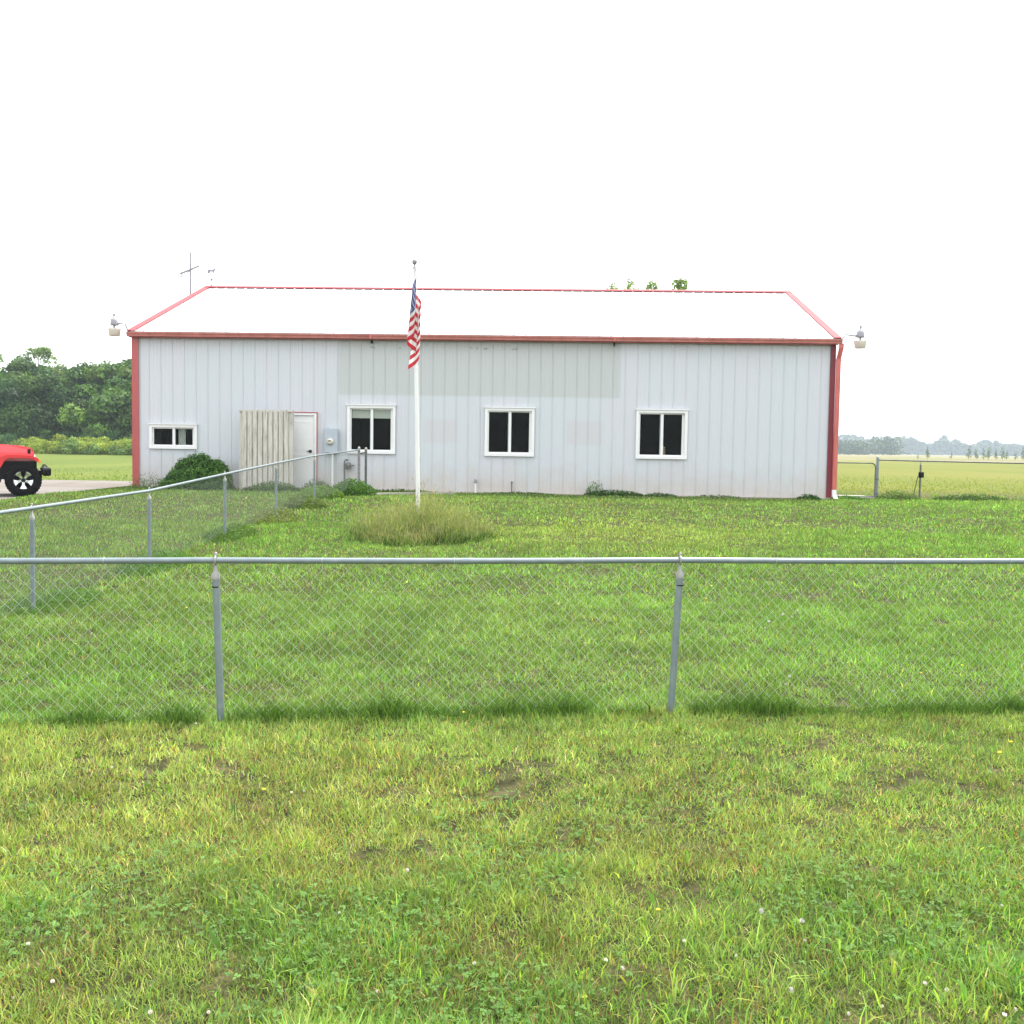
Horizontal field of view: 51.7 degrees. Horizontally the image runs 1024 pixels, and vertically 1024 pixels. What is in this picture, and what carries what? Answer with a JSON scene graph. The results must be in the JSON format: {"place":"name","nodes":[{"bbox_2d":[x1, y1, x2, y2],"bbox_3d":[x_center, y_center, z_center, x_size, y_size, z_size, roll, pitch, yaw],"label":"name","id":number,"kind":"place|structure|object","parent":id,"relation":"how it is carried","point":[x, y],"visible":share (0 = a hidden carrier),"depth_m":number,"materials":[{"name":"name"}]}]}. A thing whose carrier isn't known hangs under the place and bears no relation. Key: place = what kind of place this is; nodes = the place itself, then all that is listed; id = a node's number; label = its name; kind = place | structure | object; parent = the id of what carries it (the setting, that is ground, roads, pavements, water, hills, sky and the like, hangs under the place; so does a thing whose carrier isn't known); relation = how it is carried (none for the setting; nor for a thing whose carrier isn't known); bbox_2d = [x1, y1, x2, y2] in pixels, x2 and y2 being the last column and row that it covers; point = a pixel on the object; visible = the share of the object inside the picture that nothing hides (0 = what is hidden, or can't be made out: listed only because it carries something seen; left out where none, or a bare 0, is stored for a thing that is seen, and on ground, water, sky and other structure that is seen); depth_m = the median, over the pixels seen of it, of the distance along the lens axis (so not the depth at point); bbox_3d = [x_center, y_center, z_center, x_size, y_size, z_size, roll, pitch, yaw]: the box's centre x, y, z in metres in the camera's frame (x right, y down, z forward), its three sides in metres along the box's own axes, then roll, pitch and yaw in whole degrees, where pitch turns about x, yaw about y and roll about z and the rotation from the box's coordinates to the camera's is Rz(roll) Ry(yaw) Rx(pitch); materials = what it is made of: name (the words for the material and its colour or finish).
{"place":"outdoors","nodes":[
{"label":"outdoors","id":0,"kind":"place"},
{"bbox_2d":[0,479,131,499],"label":"driveway","id":1,"kind":"structure","parent":0,"point":[47,486],"depth_m":31.97,"materials":[{"name":"concrete"}]},
{"bbox_2d":[0,444,50,496],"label":"parked car","id":2,"kind":"object","parent":1,"relation":"on","point":[21,474],"visible":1,"depth_m":25.40,"materials":[{"name":"red paint"}]},
{"bbox_2d":[0,453,1023,1023],"bbox_3d":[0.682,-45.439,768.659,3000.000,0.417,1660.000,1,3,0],"label":"ground","id":3,"kind":"structure","parent":0,"point":[100,465],"depth_m":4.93,"materials":[{"name":"green plant"}]},
{"bbox_2d":[0,354,5,370],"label":"broadleaf tree","id":4,"kind":"object","parent":3,"relation":"on","point":[2,360],"visible":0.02,"depth_m":135.96,"materials":[{"name":"green plant"}]},
{"bbox_2d":[0,424,19,441],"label":"dark shrub","id":5,"kind":"object","parent":3,"relation":"on","point":[2,429],"visible":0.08,"depth_m":113.82,"materials":[{"name":"green plant"}]},
{"bbox_2d":[0,433,28,446],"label":"dark shrub","id":6,"kind":"object","parent":3,"relation":"on","point":[5,439],"visible":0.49,"depth_m":108.56,"materials":[{"name":"green plant"}]},
{"bbox_2d":[10,436,55,453],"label":"meadow shrub","id":7,"kind":"object","parent":3,"relation":"on","point":[27,442],"visible":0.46,"depth_m":110.04,"materials":[{"name":"green plant"}]},
{"bbox_2d":[0,358,68,452],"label":"broadleaf tree","id":8,"kind":"object","parent":3,"relation":"on","point":[17,379],"visible":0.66,"depth_m":114.94,"materials":[{"name":"green plant"}]},
{"bbox_2d":[16,427,52,451],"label":"dark shrub","id":9,"kind":"object","parent":3,"relation":"on","point":[44,431],"visible":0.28,"depth_m":114.21,"materials":[{"name":"green plant"}]},
{"bbox_2d":[6,346,70,376],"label":"broadleaf tree","id":10,"kind":"object","parent":3,"relation":"on","point":[46,352],"visible":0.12,"depth_m":132.31,"materials":[{"name":"green plant"}]},
{"bbox_2d":[28,439,65,453],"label":"meadow shrub","id":11,"kind":"object","parent":3,"relation":"on","point":[53,446],"visible":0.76,"depth_m":109.56,"materials":[{"name":"green plant"}]},
{"bbox_2d":[0,586,101,616],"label":"leafy weed","id":12,"kind":"object","parent":3,"relation":"on","point":[63,597],"visible":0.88,"depth_m":9.99,"materials":[{"name":"green plant"}]},
{"bbox_2d":[49,429,80,453],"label":"dark shrub","id":13,"kind":"object","parent":3,"relation":"on","point":[67,434],"visible":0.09,"depth_m":114.38,"materials":[{"name":"green plant"}]},
{"bbox_2d":[40,433,94,453],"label":"meadow shrub","id":14,"kind":"object","parent":3,"relation":"on","point":[79,438],"visible":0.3,"depth_m":110.91,"materials":[{"name":"green plant"}]},
{"bbox_2d":[23,361,122,452],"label":"broadleaf tree","id":15,"kind":"object","parent":3,"relation":"on","point":[77,376],"visible":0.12,"depth_m":116.97,"materials":[{"name":"green plant"}]},
{"bbox_2d":[57,436,101,454],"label":"dark shrub","id":16,"kind":"object","parent":3,"relation":"on","point":[70,444],"visible":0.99,"depth_m":107.48,"materials":[{"name":"green plant"}]},
{"bbox_2d":[67,439,109,454],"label":"meadow shrub","id":17,"kind":"object","parent":3,"relation":"on","point":[84,444],"visible":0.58,"depth_m":108.88,"materials":[{"name":"green plant"}]},
{"bbox_2d":[54,360,131,438],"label":"broadleaf tree","id":18,"kind":"object","parent":3,"relation":"on","point":[110,398],"visible":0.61,"depth_m":114.59,"materials":[{"name":"green plant"}]},
{"bbox_2d":[80,431,122,454],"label":"dark shrub","id":19,"kind":"object","parent":3,"relation":"on","point":[111,435],"visible":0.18,"depth_m":112.41,"materials":[{"name":"green plant"}]},
{"bbox_2d":[85,436,129,454],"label":"meadow shrub","id":20,"kind":"object","parent":3,"relation":"on","point":[103,444],"visible":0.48,"depth_m":110.07,"materials":[{"name":"green plant"}]},
{"bbox_2d":[98,358,131,433],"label":"broadleaf tree","id":21,"kind":"object","parent":3,"relation":"on","point":[128,362],"visible":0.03,"depth_m":117.85,"materials":[{"name":"green plant"}]},
{"bbox_2d":[106,441,131,455],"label":"dark shrub","id":22,"kind":"object","parent":3,"relation":"on","point":[112,449],"visible":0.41,"depth_m":106.56,"materials":[{"name":"green plant"}]},
{"bbox_2d":[112,385,131,435],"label":"broadleaf tree","id":23,"kind":"object","parent":3,"relation":"on","point":[126,406],"depth_m":114.66,"materials":[{"name":"green plant"}]},
{"bbox_2d":[116,437,131,454],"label":"meadow shrub","id":24,"kind":"object","parent":3,"relation":"on","point":[125,441],"visible":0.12,"depth_m":109.57,"materials":[{"name":"green plant"}]},
{"bbox_2d":[120,434,131,454],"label":"dark shrub","id":25,"kind":"object","parent":3,"relation":"on","point":[128,437],"visible":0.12,"depth_m":112.33,"materials":[{"name":"green plant"}]},
{"bbox_2d":[129,474,161,487],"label":"leafy weed","id":26,"kind":"object","parent":3,"relation":"on","point":[155,484],"visible":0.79,"depth_m":26.82,"materials":[{"name":"green plant"}]},
{"bbox_2d":[117,547,194,577],"bbox_3d":[-4.324,0.561,12.868,0.795,0.285,1.812,1,3,0],"label":"leafy weed","id":27,"kind":"object","parent":3,"relation":"on","point":[158,553],"visible":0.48,"depth_m":12.54,"materials":[{"name":"green plant"}]},
{"bbox_2d":[0,447,359,614],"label":"chain link fence","id":28,"kind":"object","parent":3,"relation":"on","point":[32,594],"visible":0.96,"depth_m":12.64,"materials":[{"name":"metal"}]},
{"bbox_2d":[178,244,199,293],"bbox_3d":[-9.807,-4.469,32.045,0.638,7.201,0.671,-2,5,-43],"label":"tv antenna","id":29,"kind":"object","parent":3,"relation":"on","point":[188,270],"visible":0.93,"depth_m":31.82,"materials":[{"name":"silver metal"}]},
{"bbox_2d":[158,451,233,489],"bbox_3d":[-7.904,-1.022,26.503,1.866,1.028,0.951,1,3,0],"label":"evergreen bush","id":30,"kind":"object","parent":3,"relation":"on","point":[193,467],"visible":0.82,"depth_m":26.22,"materials":[{"name":"green plant"}]},
{"bbox_2d":[203,523,259,542],"bbox_3d":[-4.217,0.272,15.854,0.808,0.266,1.758,1,3,0],"label":"leafy weed","id":31,"kind":"object","parent":3,"relation":"on","point":[233,533],"visible":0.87,"depth_m":15.62,"materials":[{"name":"green plant"}]},
{"bbox_2d":[239,410,293,489],"bbox_3d":[-6.172,-1.392,26.554,1.360,2.335,0.160,1,3,2],"label":"privacy screen","id":32,"kind":"object","parent":3,"relation":"on","point":[266,436],"visible":0.73,"depth_m":26.48,"materials":[{"name":"beige wood"}]},
{"bbox_2d":[246,481,299,490],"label":"leafy weed","id":33,"kind":"object","parent":3,"relation":"on","point":[278,486],"visible":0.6,"depth_m":26.16,"materials":[{"name":"green plant"}]},
{"bbox_2d":[251,508,301,524],"bbox_3d":[-4.086,0.053,18.341,0.811,0.282,1.614,1,3,0],"label":"leafy weed","id":34,"kind":"object","parent":3,"relation":"on","point":[281,516],"visible":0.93,"depth_m":18.12,"materials":[{"name":"green plant"}]},
{"bbox_2d":[280,493,327,508],"bbox_3d":[-4.110,-0.248,20.826,0.972,0.361,0.936,1,3,0],"label":"leafy weed","id":35,"kind":"object","parent":3,"relation":"on","point":[309,502],"visible":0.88,"depth_m":20.66,"materials":[{"name":"green plant"}]},
{"bbox_2d":[301,478,327,490],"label":"leafy weed","id":36,"kind":"object","parent":3,"relation":"on","point":[321,483],"visible":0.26,"depth_m":26.50,"materials":[{"name":"green plant"}]},
{"bbox_2d":[293,483,344,498],"bbox_3d":[-4.242,-0.485,23.228,1.168,0.420,1.171,-3,5,-45],"label":"leafy weed","id":37,"kind":"object","parent":3,"relation":"on","point":[337,494],"visible":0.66,"depth_m":23.02,"materials":[{"name":"green plant"}]},
{"bbox_2d":[328,478,378,495],"bbox_3d":[-3.694,-0.640,24.650,1.288,0.576,1.264,1,3,0],"label":"leafy weed","id":38,"kind":"object","parent":3,"relation":"on","point":[355,489],"visible":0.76,"depth_m":24.36,"materials":[{"name":"green plant"}]},
{"bbox_2d":[360,447,366,484],"bbox_3d":[-3.571,-0.898,25.415,0.180,1.325,0.071,1,3,0],"label":"gate post","id":39,"kind":"object","parent":3,"relation":"on","point":[365,452],"visible":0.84,"depth_m":25.37,"materials":[{"name":"metal"}]},
{"bbox_2d":[370,488,431,491],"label":"leafy weed","id":40,"kind":"object","parent":3,"relation":"on","point":[398,490],"visible":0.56,"depth_m":26.63,"materials":[{"name":"green plant"}]},
{"bbox_2d":[412,259,419,519],"bbox_3d":[-1.482,-1.643,16.517,0.104,4.580,0.115,0,3,0],"label":"flagpole","id":41,"kind":"object","parent":3,"relation":"on","point":[417,435],"visible":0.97,"depth_m":16.52,"materials":[{"name":"white metal"}]},
{"bbox_2d":[407,272,420,368],"bbox_3d":[-1.519,-2.962,16.393,0.221,1.493,0.110,0,4,-7],"label":"flag","id":42,"kind":"object","parent":41,"relation":"hanging from","point":[413,340],"visible":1,"depth_m":16.41,"materials":[{"name":"fabric"}]},
{"bbox_2d":[376,492,455,494],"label":"stepping path","id":43,"kind":"structure","parent":3,"relation":"on","point":[403,493],"depth_m":25.44,"materials":[{"name":"concrete"}]},
{"bbox_2d":[334,478,507,547],"bbox_3d":[-1.373,-0.045,16.220,2.811,1.099,2.762,1,3,0],"label":"grass clump","id":44,"kind":"object","parent":3,"relation":"on","point":[434,525],"visible":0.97,"depth_m":15.86,"materials":[{"name":"green plant"}]},
{"bbox_2d":[126,286,843,498],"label":"metal building","id":45,"kind":"structure","parent":3,"relation":"on","point":[736,393],"depth_m":26.93,"materials":[{"name":"metal"}]},
{"bbox_2d":[107,313,127,335],"bbox_3d":[-10.127,-4.806,27.132,0.339,0.582,0.519,4,5,44],"label":"yard lamp","id":46,"kind":"object","parent":45,"relation":"attached to","point":[114,330],"visible":0.98,"depth_m":26.99,"materials":[{"name":"silver metal"}]},
{"bbox_2d":[148,423,197,448],"bbox_3d":[-8.717,-1.953,27.228,1.280,0.648,0.171,1,3,2],"label":"window","id":47,"kind":"structure","parent":45,"relation":"in","point":[182,428],"depth_m":27.20,"materials":[{"name":"white plastic"}]},
{"bbox_2d":[207,268,218,285],"bbox_3d":[-9.305,-7.295,32.788,0.370,0.547,0.316,3,4,28],"label":"weather vane","id":48,"kind":"object","parent":45,"relation":"on","point":[209,271],"visible":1,"depth_m":32.78,"materials":[{"name":"silver metal"}]},
{"bbox_2d":[294,416,313,487],"bbox_3d":[-5.490,-1.545,27.083,0.822,1.847,0.131,1,3,2],"label":"door","id":49,"kind":"structure","parent":45,"relation":"in","point":[303,425],"depth_m":27.09,"materials":[{"name":"white plastic"}]},
{"bbox_2d":[324,427,338,486],"bbox_3d":[-4.615,-1.316,26.927,0.346,1.685,0.289,1,3,0],"label":"electric meter","id":50,"kind":"object","parent":45,"relation":"attached to","point":[331,440],"visible":0.83,"depth_m":26.87,"materials":[{"name":"grey metal"}]},
{"bbox_2d":[343,459,353,483],"bbox_3d":[-4.160,-0.910,26.981,0.276,0.881,0.143,0,4,-15],"label":"gas regulator","id":51,"kind":"object","parent":45,"relation":"attached to","point":[350,465],"visible":0.65,"depth_m":26.94,"materials":[{"name":"grey metal"}]},
{"bbox_2d":[346,404,396,453],"bbox_3d":[-3.589,-2.118,27.003,1.280,1.258,0.165,1,3,2],"label":"window","id":52,"kind":"structure","parent":45,"relation":"in","point":[371,411],"depth_m":26.99,"materials":[{"name":"white plastic"}]},
{"bbox_2d":[484,407,534,456],"bbox_3d":[-0.062,-2.042,26.861,1.300,1.248,0.165,1,3,2],"label":"window","id":53,"kind":"structure","parent":45,"relation":"in","point":[531,410],"depth_m":26.84,"materials":[{"name":"white plastic"}]},
{"bbox_2d":[635,409,688,458],"bbox_3d":[3.779,-1.970,26.706,1.330,1.258,0.165,1,3,2],"label":"window","id":54,"kind":"structure","parent":45,"relation":"in","point":[684,412],"depth_m":26.68,"materials":[{"name":"white plastic"}]},
{"bbox_2d":[842,325,866,348],"bbox_3d":[8.579,-4.440,26.716,0.850,0.582,0.340,0,4,-13],"label":"yard lamp","id":55,"kind":"object","parent":45,"relation":"attached to","point":[860,343],"visible":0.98,"depth_m":26.68,"materials":[{"name":"silver metal"}]},
{"bbox_2d":[0,552,1023,721],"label":"chain link fence","id":56,"kind":"object","parent":3,"relation":"on","point":[217,601],"visible":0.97,"depth_m":6.04,"materials":[{"name":"metal"}]},
{"bbox_2d":[0,706,1023,1023],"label":"clover leaves","id":57,"kind":"object","parent":3,"relation":"on","point":[494,974],"visible":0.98,"depth_m":3.50,"materials":[{"name":"green clover leaf"}]},
{"bbox_2d":[0,620,1023,1023],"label":"broad leaf weeds","id":58,"kind":"object","parent":3,"relation":"on","point":[652,900],"visible":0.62,"depth_m":4.73,"materials":[{"name":"green plant"}]},
{"bbox_2d":[1,682,1023,731],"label":"tall grass","id":59,"kind":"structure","parent":3,"relation":"on","point":[390,707],"depth_m":6.06,"materials":[{"name":"green plant"}]},
{"bbox_2d":[485,491,552,494],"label":"leafy weed","id":60,"kind":"object","parent":3,"relation":"on","point":[517,492],"visible":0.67,"depth_m":26.55,"materials":[{"name":"green plant"}]},
{"bbox_2d":[606,283,618,288],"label":"roadside tree","id":61,"kind":"object","parent":3,"relation":"on","point":[611,287],"visible":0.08,"depth_m":61.33,"materials":[{"name":"green plant"}]},
{"bbox_2d":[399,491,833,499],"bbox_3d":[1.653,-0.352,26.691,12.900,0.190,0.526,1,3,2],"label":"soil strip","id":62,"kind":"object","parent":3,"relation":"on","point":[640,496],"visible":0.13,"depth_m":26.66,"materials":[{"name":"soil"}]},
{"bbox_2d":[585,480,605,495],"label":"leafy weed","id":63,"kind":"object","parent":62,"relation":"on","point":[592,487],"visible":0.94,"depth_m":26.55,"materials":[{"name":"green plant"}]},
{"bbox_2d":[584,488,643,496],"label":"leafy weed","id":64,"kind":"object","parent":62,"relation":"on","point":[613,493],"visible":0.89,"depth_m":26.45,"materials":[{"name":"green plant"}]},
{"bbox_2d":[693,494,739,497],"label":"leafy weed","id":65,"kind":"object","parent":62,"relation":"on","point":[721,496],"visible":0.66,"depth_m":26.47,"materials":[{"name":"green plant"}]},
{"bbox_2d":[624,278,639,289],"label":"roadside tree","id":66,"kind":"object","parent":3,"relation":"on","point":[629,286],"visible":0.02,"depth_m":61.27,"materials":[{"name":"green plant"}]},
{"bbox_2d":[645,280,659,289],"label":"roadside tree","id":67,"kind":"object","parent":3,"relation":"on","point":[650,286],"visible":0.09,"depth_m":61.08,"materials":[{"name":"green plant"}]},
{"bbox_2d":[642,492,677,496],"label":"leafy weed","id":68,"kind":"object","parent":3,"relation":"on","point":[658,494],"visible":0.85,"depth_m":26.45,"materials":[{"name":"green plant"}]},
{"bbox_2d":[671,277,688,289],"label":"roadside tree","id":69,"kind":"object","parent":3,"relation":"on","point":[679,283],"visible":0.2,"depth_m":61.26,"materials":[{"name":"green plant"}]},
{"bbox_2d":[796,494,820,499],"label":"leafy weed","id":70,"kind":"object","parent":3,"relation":"on","point":[810,496],"visible":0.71,"depth_m":26.27,"materials":[{"name":"green plant"}]},
{"bbox_2d":[830,495,869,499],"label":"leafy weed","id":71,"kind":"object","parent":3,"relation":"on","point":[851,497],"visible":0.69,"depth_m":26.61,"materials":[{"name":"green plant"}]},
{"bbox_2d":[831,495,874,498],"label":"path","id":72,"kind":"structure","parent":3,"relation":"on","point":[858,495],"depth_m":28.04,"materials":[{"name":"concrete"}]},
{"bbox_2d":[831,462,878,496],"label":"garden gate","id":73,"kind":"structure","parent":72,"relation":"on","point":[875,479],"depth_m":27.43,"materials":[{"name":"silver metal"}]},
{"bbox_2d":[838,436,908,454],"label":"distant wood","id":74,"kind":"object","parent":3,"relation":"on","point":[846,448],"visible":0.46,"depth_m":614.89,"materials":[{"name":"plant"}]},
{"bbox_2d":[875,489,918,499],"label":"leafy weed","id":75,"kind":"object","parent":3,"relation":"on","point":[893,496],"visible":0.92,"depth_m":27.25,"materials":[{"name":"green plant"}]},
{"bbox_2d":[833,434,1023,455],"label":"distant wood","id":76,"kind":"object","parent":3,"relation":"on","point":[943,445],"visible":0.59,"depth_m":1170.93,"materials":[{"name":"plant"}]},
{"bbox_2d":[875,456,1023,497],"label":"chain link fence","id":77,"kind":"object","parent":3,"relation":"on","point":[920,473],"visible":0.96,"depth_m":27.89,"materials":[{"name":"metal"}]},
{"bbox_2d":[966,445,971,458],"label":"young tree","id":78,"kind":"object","parent":3,"relation":"on","point":[968,454],"visible":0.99,"depth_m":256.42,"materials":[{"name":"grey plant"}]},
{"bbox_2d":[933,493,1008,500],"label":"leafy weed","id":79,"kind":"object","parent":3,"relation":"on","point":[976,497],"visible":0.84,"depth_m":27.54,"materials":[{"name":"green plant"}]},
{"bbox_2d":[0,0,1023,445],"label":"sky","id":80,"kind":"structure","parent":0,"point":[862,161],"materials":[{"name":"white"}]}
]}

